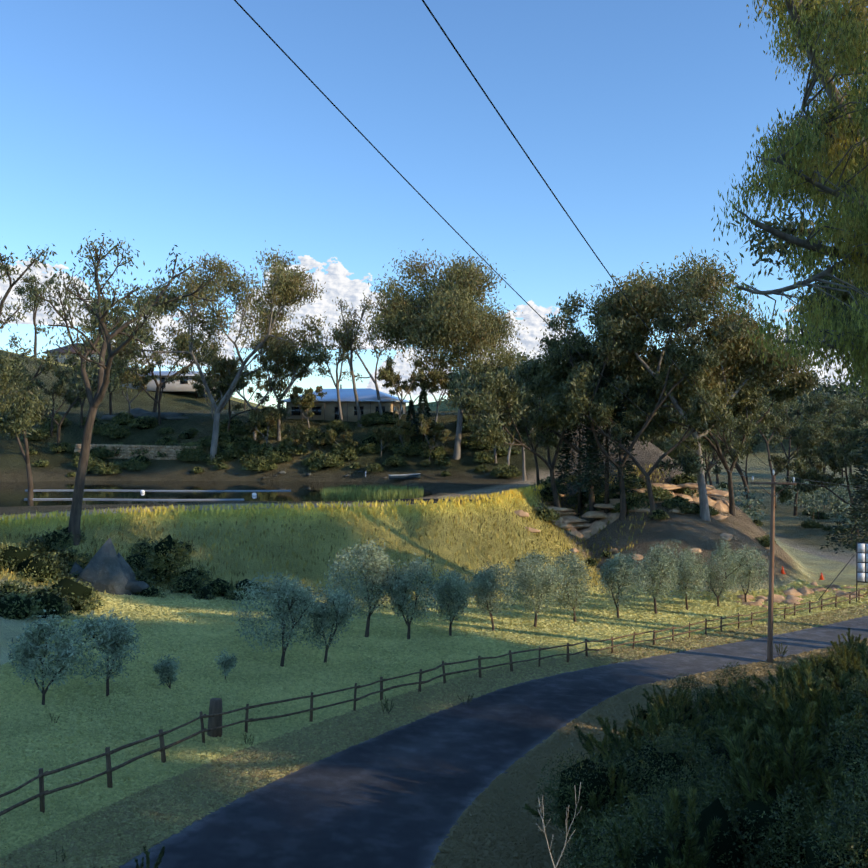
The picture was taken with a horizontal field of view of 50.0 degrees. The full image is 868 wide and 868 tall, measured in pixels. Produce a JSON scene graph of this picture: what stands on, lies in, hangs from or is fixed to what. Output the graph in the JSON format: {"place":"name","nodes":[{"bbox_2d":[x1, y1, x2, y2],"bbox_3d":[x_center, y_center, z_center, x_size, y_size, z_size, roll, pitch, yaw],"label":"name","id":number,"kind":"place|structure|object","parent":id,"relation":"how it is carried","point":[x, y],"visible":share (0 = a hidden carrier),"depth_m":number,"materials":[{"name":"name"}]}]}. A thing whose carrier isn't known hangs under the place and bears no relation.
{"place":"outdoors","nodes":[
{"label":"outdoors","id":0,"kind":"place"},
{"bbox_2d":[47,353,128,366],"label":"house walls","id":1,"kind":"structure","parent":0,"point":[62,355],"depth_m":210.44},
{"bbox_2d":[42,343,99,353],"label":"house roof","id":2,"kind":"structure","parent":1,"relation":"on","point":[63,351],"depth_m":211.00,"materials":[{"name":"grey metal"}]},
{"bbox_2d":[0,481,431,506],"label":"pond water","id":3,"kind":"structure","parent":0,"point":[13,494],"depth_m":110.62,"materials":[{"name":"black liquid"}]},
{"bbox_2d":[24,490,290,499],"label":"pond boom","id":4,"kind":"object","parent":3,"relation":"on","point":[149,490],"visible":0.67,"depth_m":112.73,"materials":[{"name":"grey"}]},
{"bbox_2d":[140,472,365,495],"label":"pond floats","id":5,"kind":"object","parent":3,"relation":"on","point":[143,491],"visible":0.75,"depth_m":110.08,"materials":[{"name":"white plastic"}]},
{"bbox_2d":[319,484,423,500],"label":"pond reeds","id":6,"kind":"object","parent":3,"relation":"in","point":[360,491],"visible":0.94,"depth_m":101.39,"materials":[{"name":"green plant"}]},
{"bbox_2d":[286,402,404,421],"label":"house walls","id":7,"kind":"structure","parent":0,"point":[330,411],"depth_m":144.94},
{"bbox_2d":[283,388,409,402],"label":"house roof","id":8,"kind":"structure","parent":7,"relation":"on","point":[364,395],"depth_m":145.66,"materials":[{"name":"metal"}]},
{"bbox_2d":[291,407,402,419],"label":"house windows","id":9,"kind":"structure","parent":7,"relation":"in","point":[296,410],"depth_m":145.45,"materials":[{"name":"black glass"}]},
{"bbox_2d":[297,384,405,422],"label":"house trim","id":10,"kind":"structure","parent":7,"relation":"attached to","point":[354,406],"depth_m":144.09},
{"bbox_2d":[0,349,867,867],"bbox_3d":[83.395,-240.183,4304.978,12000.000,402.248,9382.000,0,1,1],"label":"ground","id":11,"kind":"structure","parent":0,"point":[798,553],"depth_m":95.24,"materials":[{"name":"green plant"}]},
{"bbox_2d":[74,444,197,459],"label":"retaining wall","id":12,"kind":"structure","parent":11,"relation":"on","point":[152,453],"depth_m":137.94,"materials":[{"name":"stone"}]},
{"bbox_2d":[120,376,215,391],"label":"shed walls","id":13,"kind":"structure","parent":11,"relation":"on","point":[176,386],"depth_m":186.78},
{"bbox_2d":[96,377,187,387],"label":"house window","id":14,"kind":"structure","parent":13,"relation":"in","point":[182,382],"depth_m":186.81,"materials":[{"name":"black glass"}]},
{"bbox_2d":[139,371,206,375],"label":"shed roof","id":15,"kind":"structure","parent":13,"relation":"on","point":[164,373],"depth_m":187.61,"materials":[{"name":"grey metal"}]},
{"bbox_2d":[207,698,221,736],"bbox_3d":[-7.673,10.042,32.545,0.515,1.533,0.540,0,1,1],"label":"fence stump","id":16,"kind":"object","parent":11,"relation":"on","point":[215,706],"visible":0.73,"depth_m":32.37,"materials":[{"name":"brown wood"}]},
{"bbox_2d":[50,408,386,594],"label":"boulders","id":17,"kind":"object","parent":11,"relation":"on","point":[108,568],"visible":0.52,"depth_m":64.63,"materials":[{"name":"grey stone"}]},
{"bbox_2d":[0,464,667,598],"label":"dam grass tufts","id":18,"kind":"object","parent":11,"relation":"on","point":[390,504],"visible":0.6,"depth_m":79.55,"materials":[{"name":"plant"}]},
{"bbox_2d":[7,537,768,704],"bbox_3d":[4.431,10.548,59.708,10.049,9.124,65.313,1,1,43],"label":"olive","id":19,"kind":"object","parent":11,"relation":"on","point":[481,587],"depth_m":54.14,"materials":[{"name":"green plant"}]},
{"bbox_2d":[389,474,420,478],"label":"boat","id":20,"kind":"object","parent":11,"relation":"on","point":[411,476],"visible":0.81,"depth_m":125.16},
{"bbox_2d":[389,473,420,476],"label":"boat gunwale","id":21,"kind":"object","parent":20,"relation":"attached to","point":[403,474],"visible":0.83,"depth_m":125.18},
{"bbox_2d":[0,229,867,545],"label":"gum","id":22,"kind":"object","parent":11,"relation":"on","point":[481,391],"depth_m":103.56,"materials":[{"name":"green plant"}]},
{"bbox_2d":[0,578,867,867],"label":"lawn grass tufts","id":23,"kind":"object","parent":11,"relation":"on","point":[120,822],"visible":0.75,"depth_m":37.31,"materials":[{"name":"green plant"}]},
{"bbox_2d":[0,411,867,620],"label":"shrubs","id":24,"kind":"object","parent":11,"relation":"on","point":[253,453],"visible":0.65,"depth_m":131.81,"materials":[{"name":"green plant"}]},
{"bbox_2d":[0,587,867,815],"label":"fence","id":25,"kind":"object","parent":11,"relation":"on","point":[108,771],"visible":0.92,"depth_m":35.24,"materials":[{"name":"brown wood"}]},
{"bbox_2d":[50,628,867,867],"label":"heath","id":26,"kind":"object","parent":11,"relation":"on","point":[810,689],"depth_m":21.51,"materials":[{"name":"green plant"}]},
{"bbox_2d":[536,782,581,867],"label":"bare twigs","id":27,"kind":"object","parent":11,"relation":"on","point":[566,828],"visible":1,"depth_m":11.99,"materials":[{"name":"beige"}]},
{"bbox_2d":[403,364,867,555],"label":"conifer","id":28,"kind":"object","parent":11,"relation":"on","point":[590,438],"depth_m":99.48,"materials":[{"name":"green plant"}]},
{"bbox_2d":[442,346,867,449],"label":"ridge forest","id":29,"kind":"object","parent":11,"relation":"on","point":[828,389],"visible":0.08,"depth_m":415.16,"materials":[{"name":"green plant"}]},
{"bbox_2d":[514,483,865,607],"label":"rocks","id":30,"kind":"object","parent":11,"relation":"on","point":[568,520],"visible":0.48,"depth_m":97.94,"materials":[{"name":"stone"}]},
{"bbox_2d":[536,641,867,867],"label":"bushes","id":31,"kind":"object","parent":11,"relation":"on","point":[712,790],"visible":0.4,"depth_m":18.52,"materials":[{"name":"green plant"}]},
{"bbox_2d":[750,475,795,662],"bbox_3d":[19.682,8.153,54.067,2.502,11.504,0.334,0,1,24],"label":"power pole","id":32,"kind":"object","parent":11,"relation":"on","point":[770,598],"visible":0.9,"depth_m":54.02,"materials":[{"name":"brown wood"}]},
{"bbox_2d":[234,0,867,488],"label":"power lines","id":33,"kind":"object","parent":32,"relation":"attached to","point":[546,184],"visible":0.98,"depth_m":13.65,"materials":[{"name":"grey metal"}]},
{"bbox_2d":[711,0,867,408],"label":"gum","id":34,"kind":"object","parent":11,"relation":"on","point":[779,178],"depth_m":22.50,"materials":[{"name":"green plant"}]},
{"bbox_2d":[717,122,867,409],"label":"branches","id":35,"kind":"object","parent":11,"relation":"on","point":[769,248],"depth_m":51.48,"materials":[{"name":"green plant"}]},
{"bbox_2d":[781,566,824,579],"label":"traffic cones","id":36,"kind":"object","parent":11,"relation":"on","point":[783,572],"visible":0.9,"depth_m":89.99,"materials":[{"name":"orange plastic"}]},
{"bbox_2d":[752,490,866,540],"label":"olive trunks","id":37,"kind":"object","parent":11,"relation":"on","point":[824,509],"visible":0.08,"depth_m":154.35,"materials":[{"name":"plant"}]},
{"bbox_2d":[715,471,867,530],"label":"bushes","id":38,"kind":"object","parent":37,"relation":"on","point":[842,493],"visible":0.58,"depth_m":146.65,"materials":[{"name":"green plant"}]},
{"bbox_2d":[818,542,867,601],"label":"sign frame","id":39,"kind":"object","parent":11,"relation":"on","point":[857,562],"visible":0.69,"depth_m":81.72,"materials":[{"name":"black metal"}]},
{"bbox_2d":[857,544,867,581],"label":"mirror panels","id":40,"kind":"object","parent":39,"relation":"attached to","point":[861,566],"visible":0.98,"depth_m":81.60,"materials":[{"name":"silver metal"}]},
{"bbox_2d":[0,0,867,408],"label":"sky","id":41,"kind":"structure","parent":0,"point":[161,125],"materials":[{"name":"blue"}]},
{"bbox_2d":[119,616,867,867],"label":"road","id":42,"kind":"structure","parent":0,"point":[404,796],"depth_m":28.88,"materials":[{"name":"grey asphalt"}]}
]}

